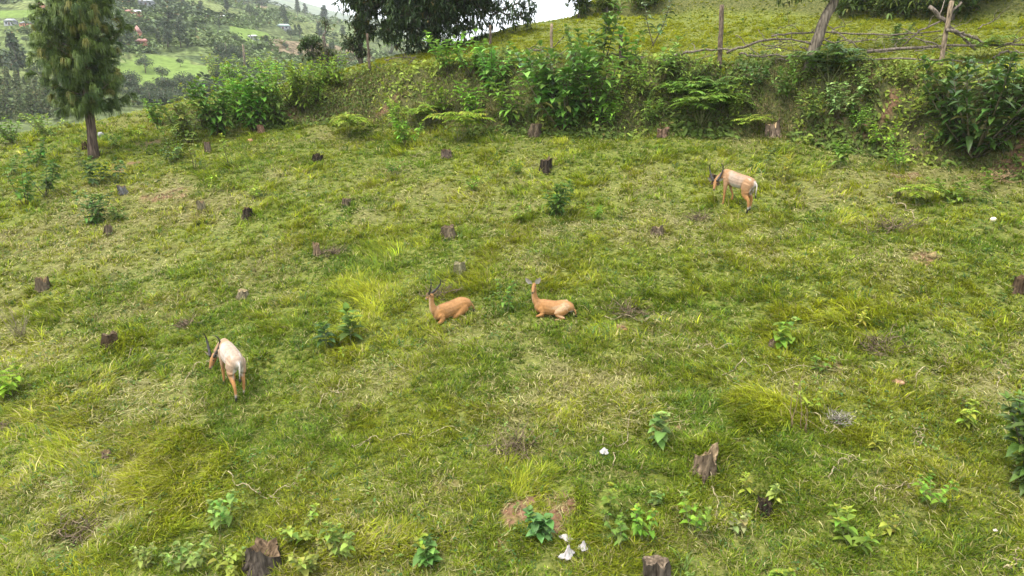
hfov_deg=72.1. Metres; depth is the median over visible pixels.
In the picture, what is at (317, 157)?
tree stump
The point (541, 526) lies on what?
leafy plant
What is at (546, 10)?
sky
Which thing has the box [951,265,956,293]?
dry stalk
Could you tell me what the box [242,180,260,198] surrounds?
leafy plant
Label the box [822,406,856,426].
dead brush
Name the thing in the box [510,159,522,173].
leafy plant
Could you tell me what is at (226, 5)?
hillside tree
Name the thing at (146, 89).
hillside tree
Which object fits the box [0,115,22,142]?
leafy bush
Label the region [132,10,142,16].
house
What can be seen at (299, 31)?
hillside tree
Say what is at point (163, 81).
hillside tree
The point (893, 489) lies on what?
dry vine
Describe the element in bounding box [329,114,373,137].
feathery shrub
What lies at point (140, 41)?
house
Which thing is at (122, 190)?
tree stump
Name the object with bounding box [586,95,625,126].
leafy bush
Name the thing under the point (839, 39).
leafy bush
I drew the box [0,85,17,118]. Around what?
hillside tree
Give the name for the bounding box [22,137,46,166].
leafy plant
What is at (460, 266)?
tree stump
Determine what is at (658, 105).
leafy bush
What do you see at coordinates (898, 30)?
leafy bush
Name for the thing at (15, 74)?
hillside tree
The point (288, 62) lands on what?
leafy bush
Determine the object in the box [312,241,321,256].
tree stump
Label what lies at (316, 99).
leafy bush
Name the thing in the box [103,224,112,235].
tree stump
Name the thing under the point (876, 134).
leafy bush
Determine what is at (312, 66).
leafy bush
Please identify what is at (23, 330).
dry stalk
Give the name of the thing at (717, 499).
dry vine
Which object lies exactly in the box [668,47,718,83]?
leafy bush
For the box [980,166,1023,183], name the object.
dead brush
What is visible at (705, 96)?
feathery shrub
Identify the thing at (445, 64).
leafy bush
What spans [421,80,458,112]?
leafy bush
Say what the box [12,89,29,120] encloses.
hillside tree
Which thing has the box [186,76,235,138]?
leafy bush
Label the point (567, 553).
plastic scrap
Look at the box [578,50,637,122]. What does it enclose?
leafy bush
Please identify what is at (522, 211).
leafy plant
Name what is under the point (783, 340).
leafy plant
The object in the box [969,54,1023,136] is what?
leafy bush
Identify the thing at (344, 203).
tree stump
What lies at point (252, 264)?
dry stalk
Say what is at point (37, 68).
hillside tree
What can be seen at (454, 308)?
antelope
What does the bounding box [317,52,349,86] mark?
leafy bush
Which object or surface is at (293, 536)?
leafy plant
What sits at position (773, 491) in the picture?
leafy plant
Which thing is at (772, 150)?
leafy plant
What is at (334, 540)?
leafy plant
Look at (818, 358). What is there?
leafy plant
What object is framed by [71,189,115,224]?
leafy plant
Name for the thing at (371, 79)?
bank grass
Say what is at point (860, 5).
bushy tree
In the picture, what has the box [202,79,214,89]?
hillside tree
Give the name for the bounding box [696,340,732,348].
dry vine
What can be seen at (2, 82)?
hillside tree
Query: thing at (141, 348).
dry vine
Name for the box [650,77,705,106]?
feathery shrub
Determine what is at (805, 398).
leafy plant
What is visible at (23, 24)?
house
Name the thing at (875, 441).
leafy plant
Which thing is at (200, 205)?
tree stump
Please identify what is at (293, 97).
leafy bush
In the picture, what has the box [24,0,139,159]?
pine tree
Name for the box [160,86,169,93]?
hillside tree
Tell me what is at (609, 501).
leafy plant
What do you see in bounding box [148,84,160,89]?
hillside tree
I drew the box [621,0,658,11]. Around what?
bushy tree
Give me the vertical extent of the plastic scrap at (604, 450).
0.095 m
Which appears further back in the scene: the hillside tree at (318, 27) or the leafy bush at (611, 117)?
the hillside tree at (318, 27)
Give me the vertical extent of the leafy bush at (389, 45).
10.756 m
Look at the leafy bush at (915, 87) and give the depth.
19.21 m
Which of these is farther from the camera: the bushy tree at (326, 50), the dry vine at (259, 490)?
the bushy tree at (326, 50)
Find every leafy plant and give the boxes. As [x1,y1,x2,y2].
[0,164,37,204]
[0,358,23,398]
[7,154,18,174]
[18,159,60,197]
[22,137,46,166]
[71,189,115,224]
[73,146,85,171]
[80,160,111,184]
[86,156,127,183]
[106,204,125,220]
[129,542,157,567]
[159,125,188,159]
[159,534,212,571]
[160,144,183,162]
[183,132,201,169]
[205,173,219,191]
[206,489,239,532]
[207,544,246,575]
[219,133,233,166]
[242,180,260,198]
[276,502,318,544]
[287,534,323,575]
[309,320,337,347]
[318,521,354,564]
[336,302,363,343]
[385,157,406,172]
[411,533,442,569]
[466,175,478,190]
[495,278,515,312]
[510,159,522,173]
[513,204,530,219]
[522,505,555,542]
[540,179,575,214]
[586,203,602,219]
[600,482,620,522]
[604,509,628,546]
[630,503,657,541]
[647,490,664,507]
[648,411,672,450]
[677,491,712,536]
[728,510,751,536]
[738,471,754,494]
[763,141,776,163]
[765,483,782,506]
[767,567,795,575]
[773,316,800,348]
[778,149,794,181]
[794,382,823,407]
[810,356,835,370]
[827,503,879,555]
[831,139,853,168]
[854,306,870,326]
[868,435,884,451]
[878,514,900,535]
[886,132,910,170]
[912,470,959,509]
[914,51,1023,157]
[926,176,991,203]
[956,398,980,427]
[980,166,1002,190]
[996,387,1023,496]
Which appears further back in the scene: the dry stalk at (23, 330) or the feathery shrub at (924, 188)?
the feathery shrub at (924, 188)
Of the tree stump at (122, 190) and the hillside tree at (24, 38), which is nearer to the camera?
the tree stump at (122, 190)
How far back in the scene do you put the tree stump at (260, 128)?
25.88 m
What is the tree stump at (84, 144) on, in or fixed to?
on the ground at (818, 8)
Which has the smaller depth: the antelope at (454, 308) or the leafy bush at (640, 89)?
the antelope at (454, 308)
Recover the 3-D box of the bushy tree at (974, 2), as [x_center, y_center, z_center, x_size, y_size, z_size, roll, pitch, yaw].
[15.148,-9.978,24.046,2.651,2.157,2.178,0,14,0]
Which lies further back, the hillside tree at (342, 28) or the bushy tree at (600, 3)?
the hillside tree at (342, 28)
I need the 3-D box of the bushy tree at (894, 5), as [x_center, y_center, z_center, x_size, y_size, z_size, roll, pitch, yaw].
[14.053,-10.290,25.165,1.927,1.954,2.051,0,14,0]
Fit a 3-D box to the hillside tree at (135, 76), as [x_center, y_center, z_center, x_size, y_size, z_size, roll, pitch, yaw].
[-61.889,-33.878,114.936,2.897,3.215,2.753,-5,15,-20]
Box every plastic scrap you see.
[558,545,574,560]
[559,534,572,541]
[577,540,587,550]
[600,447,608,453]
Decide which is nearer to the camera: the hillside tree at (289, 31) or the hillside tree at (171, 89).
the hillside tree at (171, 89)
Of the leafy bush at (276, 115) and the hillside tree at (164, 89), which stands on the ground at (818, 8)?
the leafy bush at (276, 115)
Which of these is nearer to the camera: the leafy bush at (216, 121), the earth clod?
the earth clod
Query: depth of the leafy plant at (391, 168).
20.86 m
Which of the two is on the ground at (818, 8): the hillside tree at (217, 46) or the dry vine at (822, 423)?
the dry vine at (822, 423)
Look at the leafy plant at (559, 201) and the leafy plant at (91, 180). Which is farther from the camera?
the leafy plant at (91, 180)
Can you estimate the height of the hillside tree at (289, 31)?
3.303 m
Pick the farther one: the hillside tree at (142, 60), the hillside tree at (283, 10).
the hillside tree at (283, 10)
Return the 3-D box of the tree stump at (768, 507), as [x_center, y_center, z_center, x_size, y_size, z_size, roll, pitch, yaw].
[3.298,2.863,9.139,0.256,0.308,0.253,8,16,28]
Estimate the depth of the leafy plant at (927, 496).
8.78 m
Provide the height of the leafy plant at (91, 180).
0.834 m
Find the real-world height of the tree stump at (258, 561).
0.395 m
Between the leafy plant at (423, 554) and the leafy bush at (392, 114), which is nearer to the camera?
the leafy plant at (423, 554)
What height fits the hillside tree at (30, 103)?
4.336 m
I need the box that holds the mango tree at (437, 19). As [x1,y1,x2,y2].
[331,0,537,55]
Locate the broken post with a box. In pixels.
[242,44,245,69]
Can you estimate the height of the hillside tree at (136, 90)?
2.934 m
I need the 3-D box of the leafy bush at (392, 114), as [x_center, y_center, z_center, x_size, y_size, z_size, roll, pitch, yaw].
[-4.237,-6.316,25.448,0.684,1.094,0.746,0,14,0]
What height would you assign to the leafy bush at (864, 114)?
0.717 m
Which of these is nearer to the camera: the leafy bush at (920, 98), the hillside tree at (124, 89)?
the leafy bush at (920, 98)
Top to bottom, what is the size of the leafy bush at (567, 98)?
2.676 m
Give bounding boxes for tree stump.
[34,276,50,291]
[81,141,86,150]
[100,331,118,349]
[101,449,110,459]
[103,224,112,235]
[116,185,129,194]
[196,200,206,210]
[204,141,211,152]
[235,288,248,299]
[241,207,252,219]
[241,537,286,575]
[256,124,265,133]
[312,153,323,162]
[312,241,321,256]
[341,198,350,206]
[440,149,452,159]
[440,224,456,239]
[452,261,466,274]
[527,123,541,137]
[538,156,552,173]
[642,554,671,575]
[649,225,664,236]
[656,127,669,137]
[689,442,718,483]
[709,174,719,185]
[757,494,773,523]
[764,118,782,137]
[768,338,775,349]
[1011,275,1023,294]
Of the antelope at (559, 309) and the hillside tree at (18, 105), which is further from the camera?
the hillside tree at (18, 105)
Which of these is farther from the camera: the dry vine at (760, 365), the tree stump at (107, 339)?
the tree stump at (107, 339)
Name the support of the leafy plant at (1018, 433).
on the ground at (818, 8)
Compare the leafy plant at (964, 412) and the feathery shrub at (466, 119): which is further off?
the feathery shrub at (466, 119)
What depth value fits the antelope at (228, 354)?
11.75 m
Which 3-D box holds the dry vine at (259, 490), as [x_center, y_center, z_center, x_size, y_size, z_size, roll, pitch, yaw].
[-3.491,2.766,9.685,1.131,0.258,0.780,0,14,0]
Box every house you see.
[3,19,18,25]
[19,21,33,28]
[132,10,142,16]
[134,25,141,35]
[134,39,149,47]
[137,0,156,8]
[276,24,290,30]
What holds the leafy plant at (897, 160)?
on the ground at (818, 8)
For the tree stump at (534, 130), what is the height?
0.458 m
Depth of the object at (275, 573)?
12.04 m
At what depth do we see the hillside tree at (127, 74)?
114.56 m
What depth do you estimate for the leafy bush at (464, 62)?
24.86 m
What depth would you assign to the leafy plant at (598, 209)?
17.40 m
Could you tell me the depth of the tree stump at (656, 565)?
8.08 m
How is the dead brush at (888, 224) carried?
on the ground at (818, 8)
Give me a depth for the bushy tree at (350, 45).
30.59 m
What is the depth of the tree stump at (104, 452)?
10.56 m
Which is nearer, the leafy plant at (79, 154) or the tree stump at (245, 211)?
the tree stump at (245, 211)
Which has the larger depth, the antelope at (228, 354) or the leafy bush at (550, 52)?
the leafy bush at (550, 52)
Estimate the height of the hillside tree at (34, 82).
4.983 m
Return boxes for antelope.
[204,334,245,401]
[425,276,474,323]
[525,277,576,319]
[707,164,757,212]
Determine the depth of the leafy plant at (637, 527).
8.53 m
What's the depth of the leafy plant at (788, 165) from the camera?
18.63 m
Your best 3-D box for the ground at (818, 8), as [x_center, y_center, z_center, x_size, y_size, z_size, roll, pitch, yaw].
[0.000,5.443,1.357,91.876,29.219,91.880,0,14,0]
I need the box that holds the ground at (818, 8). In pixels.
[0,0,1023,575]
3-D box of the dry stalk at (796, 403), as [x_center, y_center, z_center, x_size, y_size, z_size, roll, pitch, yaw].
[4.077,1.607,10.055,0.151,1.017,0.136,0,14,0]
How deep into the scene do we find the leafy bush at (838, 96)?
20.33 m
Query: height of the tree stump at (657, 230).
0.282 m
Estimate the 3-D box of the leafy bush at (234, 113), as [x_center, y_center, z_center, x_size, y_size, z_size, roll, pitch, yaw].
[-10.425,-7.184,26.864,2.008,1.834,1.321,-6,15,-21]
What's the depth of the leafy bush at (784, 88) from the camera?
21.40 m
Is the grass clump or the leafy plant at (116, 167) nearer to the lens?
the grass clump
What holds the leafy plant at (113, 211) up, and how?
on the ground at (818, 8)
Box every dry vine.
[127,338,166,358]
[228,468,305,505]
[319,379,340,407]
[352,426,456,449]
[600,405,656,465]
[605,314,663,323]
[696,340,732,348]
[710,472,740,527]
[722,351,813,387]
[789,406,842,435]
[828,447,864,476]
[871,478,924,500]
[887,196,917,218]
[902,117,937,154]
[912,424,931,449]
[914,357,954,386]
[988,351,1023,387]
[999,547,1023,567]
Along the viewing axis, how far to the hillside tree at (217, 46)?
141.36 m
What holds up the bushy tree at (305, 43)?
on the ground at (818, 8)
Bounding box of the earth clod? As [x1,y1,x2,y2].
[891,379,904,384]
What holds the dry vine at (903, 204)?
on the ground at (818, 8)
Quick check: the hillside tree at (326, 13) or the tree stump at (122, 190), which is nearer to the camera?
the tree stump at (122, 190)
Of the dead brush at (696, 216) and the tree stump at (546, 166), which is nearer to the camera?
the dead brush at (696, 216)
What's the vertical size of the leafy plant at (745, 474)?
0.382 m
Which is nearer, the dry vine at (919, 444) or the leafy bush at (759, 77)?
the dry vine at (919, 444)
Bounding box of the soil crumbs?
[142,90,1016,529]
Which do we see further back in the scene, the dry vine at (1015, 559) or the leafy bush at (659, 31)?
the leafy bush at (659, 31)
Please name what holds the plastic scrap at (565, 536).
on the ground at (818, 8)
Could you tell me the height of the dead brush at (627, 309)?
0.481 m
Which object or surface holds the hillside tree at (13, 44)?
on the hills
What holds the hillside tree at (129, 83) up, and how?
on the hills
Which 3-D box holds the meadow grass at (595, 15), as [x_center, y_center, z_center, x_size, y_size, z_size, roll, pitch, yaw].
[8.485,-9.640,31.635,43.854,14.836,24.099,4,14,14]
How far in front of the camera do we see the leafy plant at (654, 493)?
9.03 m
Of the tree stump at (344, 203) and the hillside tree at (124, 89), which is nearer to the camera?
the tree stump at (344, 203)
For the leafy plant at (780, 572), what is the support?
on the ground at (818, 8)
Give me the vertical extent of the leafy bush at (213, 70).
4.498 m
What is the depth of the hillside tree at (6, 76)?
106.49 m
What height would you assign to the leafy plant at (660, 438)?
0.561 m
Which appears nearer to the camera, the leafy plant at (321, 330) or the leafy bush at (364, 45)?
the leafy plant at (321, 330)
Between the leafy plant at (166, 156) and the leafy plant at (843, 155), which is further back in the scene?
the leafy plant at (166, 156)
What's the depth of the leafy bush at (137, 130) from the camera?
26.49 m
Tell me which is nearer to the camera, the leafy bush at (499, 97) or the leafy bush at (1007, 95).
the leafy bush at (1007, 95)
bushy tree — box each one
[295,35,324,74]
[300,17,346,73]
[339,11,378,63]
[564,0,596,17]
[594,0,619,12]
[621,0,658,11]
[827,0,882,16]
[882,0,933,20]
[916,0,980,20]
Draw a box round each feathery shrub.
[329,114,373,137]
[400,102,445,129]
[421,109,495,141]
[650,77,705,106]
[668,89,755,126]
[691,76,753,103]
[730,114,773,135]
[786,43,874,86]
[892,184,943,204]
[948,34,1018,58]
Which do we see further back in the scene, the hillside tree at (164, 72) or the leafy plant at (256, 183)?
the hillside tree at (164, 72)
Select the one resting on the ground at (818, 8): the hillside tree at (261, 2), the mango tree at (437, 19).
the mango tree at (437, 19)
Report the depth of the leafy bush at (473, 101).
24.36 m
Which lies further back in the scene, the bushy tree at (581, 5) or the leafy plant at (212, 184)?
the bushy tree at (581, 5)
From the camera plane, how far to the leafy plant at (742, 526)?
8.63 m
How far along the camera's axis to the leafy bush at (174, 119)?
25.80 m
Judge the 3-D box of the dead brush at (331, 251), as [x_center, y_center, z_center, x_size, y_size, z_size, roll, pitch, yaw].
[-4.196,-0.932,16.491,0.886,0.402,0.701,0,14,0]
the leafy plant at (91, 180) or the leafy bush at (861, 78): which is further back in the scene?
the leafy plant at (91, 180)
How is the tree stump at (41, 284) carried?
on the ground at (818, 8)
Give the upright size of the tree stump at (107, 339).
0.333 m
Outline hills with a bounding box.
[0,0,453,133]
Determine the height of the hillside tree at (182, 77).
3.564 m
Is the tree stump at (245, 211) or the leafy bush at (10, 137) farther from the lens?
the leafy bush at (10, 137)
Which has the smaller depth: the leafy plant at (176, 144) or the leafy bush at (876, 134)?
the leafy bush at (876, 134)
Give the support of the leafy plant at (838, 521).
on the ground at (818, 8)
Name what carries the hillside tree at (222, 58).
on the hills
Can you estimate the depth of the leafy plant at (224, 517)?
9.20 m
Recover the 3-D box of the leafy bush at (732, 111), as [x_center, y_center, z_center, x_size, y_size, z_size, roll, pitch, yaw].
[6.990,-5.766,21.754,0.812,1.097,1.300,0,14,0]
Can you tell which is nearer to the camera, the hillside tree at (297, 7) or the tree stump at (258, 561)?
the tree stump at (258, 561)
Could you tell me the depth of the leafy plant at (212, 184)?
20.50 m
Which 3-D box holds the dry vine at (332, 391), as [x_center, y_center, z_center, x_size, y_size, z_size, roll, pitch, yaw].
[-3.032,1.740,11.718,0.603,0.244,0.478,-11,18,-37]
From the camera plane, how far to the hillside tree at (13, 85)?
103.52 m
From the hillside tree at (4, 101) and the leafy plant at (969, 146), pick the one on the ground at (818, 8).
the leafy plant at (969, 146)
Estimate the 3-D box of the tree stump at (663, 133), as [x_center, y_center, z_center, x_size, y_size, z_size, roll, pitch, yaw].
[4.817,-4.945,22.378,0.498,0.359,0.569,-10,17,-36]
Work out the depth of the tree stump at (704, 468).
9.43 m
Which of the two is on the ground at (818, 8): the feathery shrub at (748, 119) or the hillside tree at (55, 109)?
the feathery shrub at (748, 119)
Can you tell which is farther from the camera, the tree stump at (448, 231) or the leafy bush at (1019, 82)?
the leafy bush at (1019, 82)
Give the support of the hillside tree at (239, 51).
on the hills
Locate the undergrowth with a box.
[186,35,1023,181]
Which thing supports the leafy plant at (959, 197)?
on the ground at (818, 8)
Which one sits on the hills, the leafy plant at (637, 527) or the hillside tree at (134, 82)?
the hillside tree at (134, 82)
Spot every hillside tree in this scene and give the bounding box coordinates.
[0,76,13,105]
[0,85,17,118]
[1,29,34,80]
[1,66,11,91]
[9,77,21,103]
[10,70,24,93]
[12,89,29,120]
[20,36,29,44]
[23,86,38,115]
[24,67,37,90]
[30,75,43,107]
[31,63,42,72]
[35,85,50,115]
[50,91,63,117]
[102,21,136,51]
[119,87,131,94]
[121,69,134,86]
[122,79,138,87]
[123,77,140,86]
[124,70,142,82]
[128,86,144,101]
[133,83,149,89]
[134,54,154,72]
[139,86,155,93]
[140,90,158,105]
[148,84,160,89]
[152,75,169,87]
[152,89,167,105]
[154,66,170,75]
[155,31,161,42]
[160,16,173,46]
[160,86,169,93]
[166,86,181,92]
[166,90,185,101]
[167,77,183,87]
[171,19,188,47]
[173,70,195,82]
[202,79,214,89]
[212,40,237,55]
[218,54,225,65]
[223,0,228,11]
[229,44,250,60]
[243,5,255,13]
[258,0,267,6]
[279,5,286,17]
[283,15,288,23]
[285,27,296,35]
[294,0,300,15]
[295,24,302,35]
[302,3,307,14]
[315,22,324,34]
[319,8,326,19]
[321,4,328,18]
[339,25,345,37]
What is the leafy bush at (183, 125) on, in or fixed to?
on the ground at (818, 8)
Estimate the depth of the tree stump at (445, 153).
21.90 m
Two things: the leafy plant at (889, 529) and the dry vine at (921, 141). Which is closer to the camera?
the leafy plant at (889, 529)
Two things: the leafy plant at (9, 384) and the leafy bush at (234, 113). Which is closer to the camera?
the leafy plant at (9, 384)
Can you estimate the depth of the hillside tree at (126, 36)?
139.16 m
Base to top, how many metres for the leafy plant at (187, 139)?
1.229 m
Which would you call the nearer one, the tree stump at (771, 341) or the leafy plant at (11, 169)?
the tree stump at (771, 341)
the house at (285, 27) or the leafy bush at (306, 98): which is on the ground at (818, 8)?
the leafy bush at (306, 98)
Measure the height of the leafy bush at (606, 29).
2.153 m
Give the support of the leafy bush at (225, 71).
on the ground at (818, 8)
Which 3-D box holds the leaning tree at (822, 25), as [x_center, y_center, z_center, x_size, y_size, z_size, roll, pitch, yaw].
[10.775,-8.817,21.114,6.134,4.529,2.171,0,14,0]
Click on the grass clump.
(685, 561)
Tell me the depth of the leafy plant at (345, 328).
12.95 m
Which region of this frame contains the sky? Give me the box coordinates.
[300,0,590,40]
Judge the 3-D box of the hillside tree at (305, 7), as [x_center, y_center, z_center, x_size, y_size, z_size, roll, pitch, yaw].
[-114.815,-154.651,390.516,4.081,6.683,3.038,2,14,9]
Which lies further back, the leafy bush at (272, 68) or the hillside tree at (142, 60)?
the hillside tree at (142, 60)
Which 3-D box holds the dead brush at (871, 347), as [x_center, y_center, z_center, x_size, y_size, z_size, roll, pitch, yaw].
[6.033,0.899,11.683,1.185,0.505,0.788,0,14,0]
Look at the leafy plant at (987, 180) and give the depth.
17.14 m
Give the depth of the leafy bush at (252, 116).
25.70 m
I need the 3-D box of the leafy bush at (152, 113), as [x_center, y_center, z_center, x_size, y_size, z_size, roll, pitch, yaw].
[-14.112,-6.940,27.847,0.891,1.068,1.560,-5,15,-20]
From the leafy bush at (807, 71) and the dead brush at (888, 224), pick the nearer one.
the dead brush at (888, 224)
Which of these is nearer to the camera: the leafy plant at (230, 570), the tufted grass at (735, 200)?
the leafy plant at (230, 570)
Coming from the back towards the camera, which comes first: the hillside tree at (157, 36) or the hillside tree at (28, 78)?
the hillside tree at (157, 36)
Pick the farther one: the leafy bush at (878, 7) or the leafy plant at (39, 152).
the leafy bush at (878, 7)
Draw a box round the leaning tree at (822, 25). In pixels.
[776,0,959,71]
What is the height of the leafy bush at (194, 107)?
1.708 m
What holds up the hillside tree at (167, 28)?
on the hills
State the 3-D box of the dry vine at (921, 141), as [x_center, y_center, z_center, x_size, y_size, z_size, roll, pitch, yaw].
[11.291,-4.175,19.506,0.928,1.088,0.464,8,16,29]
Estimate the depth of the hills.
155.48 m
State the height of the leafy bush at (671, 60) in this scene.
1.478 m
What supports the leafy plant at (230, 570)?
on the ground at (818, 8)
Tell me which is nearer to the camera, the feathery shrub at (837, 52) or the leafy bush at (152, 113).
the feathery shrub at (837, 52)
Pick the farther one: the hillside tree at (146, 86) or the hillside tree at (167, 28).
the hillside tree at (167, 28)
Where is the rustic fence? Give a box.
[293,0,1023,72]
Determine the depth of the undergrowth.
22.52 m
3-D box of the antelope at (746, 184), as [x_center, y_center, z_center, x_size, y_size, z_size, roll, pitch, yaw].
[5.466,-2.464,17.326,1.298,1.177,0.439,13,19,43]
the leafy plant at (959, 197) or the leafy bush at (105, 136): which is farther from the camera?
the leafy bush at (105, 136)
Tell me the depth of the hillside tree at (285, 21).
225.28 m
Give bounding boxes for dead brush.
[0,417,14,432]
[41,506,107,551]
[161,315,202,329]
[313,240,348,257]
[417,276,463,299]
[480,417,556,463]
[599,293,654,322]
[683,209,714,221]
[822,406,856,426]
[840,326,917,355]
[849,208,936,235]
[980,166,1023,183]
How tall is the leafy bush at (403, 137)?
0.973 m
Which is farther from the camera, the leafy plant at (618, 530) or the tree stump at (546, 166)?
the tree stump at (546, 166)
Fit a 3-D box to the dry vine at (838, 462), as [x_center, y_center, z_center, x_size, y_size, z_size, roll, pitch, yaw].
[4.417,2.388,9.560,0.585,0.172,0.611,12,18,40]
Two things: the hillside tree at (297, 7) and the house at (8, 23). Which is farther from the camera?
the hillside tree at (297, 7)
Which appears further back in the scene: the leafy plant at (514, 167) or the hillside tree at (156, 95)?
the hillside tree at (156, 95)
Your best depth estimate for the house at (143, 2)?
197.43 m
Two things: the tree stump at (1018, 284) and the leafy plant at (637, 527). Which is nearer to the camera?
the leafy plant at (637, 527)
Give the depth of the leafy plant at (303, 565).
8.37 m
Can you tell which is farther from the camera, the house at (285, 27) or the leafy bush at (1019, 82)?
the house at (285, 27)
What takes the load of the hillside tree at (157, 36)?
on the hills
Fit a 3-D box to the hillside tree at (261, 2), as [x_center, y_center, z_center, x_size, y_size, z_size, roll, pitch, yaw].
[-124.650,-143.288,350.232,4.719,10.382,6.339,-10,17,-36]
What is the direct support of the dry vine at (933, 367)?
on the ground at (818, 8)
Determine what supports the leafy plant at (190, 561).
on the ground at (818, 8)
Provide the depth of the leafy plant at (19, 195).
20.26 m
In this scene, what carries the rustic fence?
on the ground at (818, 8)
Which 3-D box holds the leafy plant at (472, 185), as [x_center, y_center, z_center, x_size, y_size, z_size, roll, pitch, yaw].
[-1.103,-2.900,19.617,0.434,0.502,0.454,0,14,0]
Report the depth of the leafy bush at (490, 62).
24.22 m
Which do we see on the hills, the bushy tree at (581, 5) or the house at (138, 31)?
the house at (138, 31)
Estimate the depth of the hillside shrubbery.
162.25 m
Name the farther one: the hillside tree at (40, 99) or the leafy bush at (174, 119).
the hillside tree at (40, 99)
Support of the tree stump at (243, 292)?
on the ground at (818, 8)
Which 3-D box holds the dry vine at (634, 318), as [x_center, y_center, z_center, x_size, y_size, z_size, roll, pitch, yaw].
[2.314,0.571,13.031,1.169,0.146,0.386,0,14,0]
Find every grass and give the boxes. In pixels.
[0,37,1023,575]
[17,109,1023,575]
[159,49,1023,178]
[210,196,752,401]
[326,0,1023,146]
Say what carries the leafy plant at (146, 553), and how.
on the ground at (818, 8)
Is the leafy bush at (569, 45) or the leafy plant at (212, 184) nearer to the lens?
the leafy plant at (212, 184)
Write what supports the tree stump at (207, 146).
on the ground at (818, 8)
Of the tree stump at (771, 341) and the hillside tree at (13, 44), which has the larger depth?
the hillside tree at (13, 44)
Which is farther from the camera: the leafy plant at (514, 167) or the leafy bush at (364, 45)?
the leafy bush at (364, 45)
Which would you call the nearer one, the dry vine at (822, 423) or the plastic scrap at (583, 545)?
the plastic scrap at (583, 545)
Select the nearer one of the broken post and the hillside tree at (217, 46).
the broken post
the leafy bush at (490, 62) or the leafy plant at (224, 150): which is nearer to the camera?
the leafy plant at (224, 150)
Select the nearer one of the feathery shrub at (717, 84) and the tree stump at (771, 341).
the tree stump at (771, 341)
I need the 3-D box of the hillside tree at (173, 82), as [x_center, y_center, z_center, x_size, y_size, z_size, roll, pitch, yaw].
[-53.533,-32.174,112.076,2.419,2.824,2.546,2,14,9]
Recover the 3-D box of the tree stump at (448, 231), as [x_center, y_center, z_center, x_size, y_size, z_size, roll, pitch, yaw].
[-1.536,-1.343,16.790,0.533,0.350,0.462,12,18,40]
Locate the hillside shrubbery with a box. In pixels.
[0,0,400,117]
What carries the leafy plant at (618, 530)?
on the ground at (818, 8)
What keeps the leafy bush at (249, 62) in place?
on the hills
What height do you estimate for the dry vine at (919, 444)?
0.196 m
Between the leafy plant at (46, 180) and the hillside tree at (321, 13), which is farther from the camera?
the hillside tree at (321, 13)
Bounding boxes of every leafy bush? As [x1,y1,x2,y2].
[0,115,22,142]
[18,113,64,135]
[102,133,120,146]
[128,124,146,136]
[140,98,164,123]
[159,96,203,143]
[165,104,187,137]
[178,83,223,126]
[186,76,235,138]
[200,53,235,78]
[209,74,258,120]
[218,61,255,91]
[225,73,271,130]
[245,51,272,72]
[246,73,286,124]
[254,57,284,88]
[256,60,309,106]
[281,59,302,88]
[281,64,323,111]
[290,64,327,102]
[307,56,337,81]
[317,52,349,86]
[354,34,366,56]
[380,28,401,53]
[386,97,401,124]
[391,117,422,145]
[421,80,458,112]
[422,28,479,73]
[449,35,488,76]
[453,79,489,120]
[471,41,517,88]
[484,76,529,125]
[511,37,594,103]
[511,45,604,130]
[562,24,609,66]
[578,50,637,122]
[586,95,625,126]
[590,0,629,56]
[610,25,644,69]
[625,56,667,96]
[639,0,675,47]
[641,98,663,125]
[655,35,682,82]
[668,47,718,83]
[728,82,753,117]
[739,59,769,87]
[765,66,798,101]
[785,51,818,82]
[795,86,824,124]
[824,77,867,118]
[825,37,845,52]
[842,61,886,95]
[849,107,873,131]
[864,117,901,146]
[865,0,885,17]
[888,22,915,47]
[889,60,919,86]
[893,86,932,131]
[908,69,947,106]
[925,116,955,146]
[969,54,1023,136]
[998,66,1023,94]
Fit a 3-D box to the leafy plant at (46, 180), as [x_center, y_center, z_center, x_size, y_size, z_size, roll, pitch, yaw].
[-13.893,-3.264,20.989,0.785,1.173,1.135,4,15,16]
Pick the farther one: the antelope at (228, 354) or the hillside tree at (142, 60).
the hillside tree at (142, 60)
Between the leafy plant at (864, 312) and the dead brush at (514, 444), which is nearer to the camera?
the dead brush at (514, 444)
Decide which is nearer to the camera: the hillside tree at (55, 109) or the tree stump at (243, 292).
the tree stump at (243, 292)
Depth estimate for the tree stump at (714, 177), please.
18.61 m
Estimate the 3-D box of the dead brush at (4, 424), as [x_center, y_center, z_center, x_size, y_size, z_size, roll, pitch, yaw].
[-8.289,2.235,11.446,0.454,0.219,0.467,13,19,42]
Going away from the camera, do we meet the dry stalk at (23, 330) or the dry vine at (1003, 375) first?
the dry vine at (1003, 375)
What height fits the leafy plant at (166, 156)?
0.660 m
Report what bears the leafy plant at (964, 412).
on the ground at (818, 8)
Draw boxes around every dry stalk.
[0,309,29,339]
[245,253,262,271]
[790,368,805,427]
[800,382,807,432]
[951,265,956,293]
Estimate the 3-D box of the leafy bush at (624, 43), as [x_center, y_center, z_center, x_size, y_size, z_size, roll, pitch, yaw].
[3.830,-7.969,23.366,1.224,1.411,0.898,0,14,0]
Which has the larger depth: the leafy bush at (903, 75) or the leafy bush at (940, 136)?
the leafy bush at (903, 75)
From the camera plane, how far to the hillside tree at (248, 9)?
219.73 m
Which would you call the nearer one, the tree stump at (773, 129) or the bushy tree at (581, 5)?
the tree stump at (773, 129)
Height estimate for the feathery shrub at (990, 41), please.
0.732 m
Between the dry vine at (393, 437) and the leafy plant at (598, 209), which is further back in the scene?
the leafy plant at (598, 209)

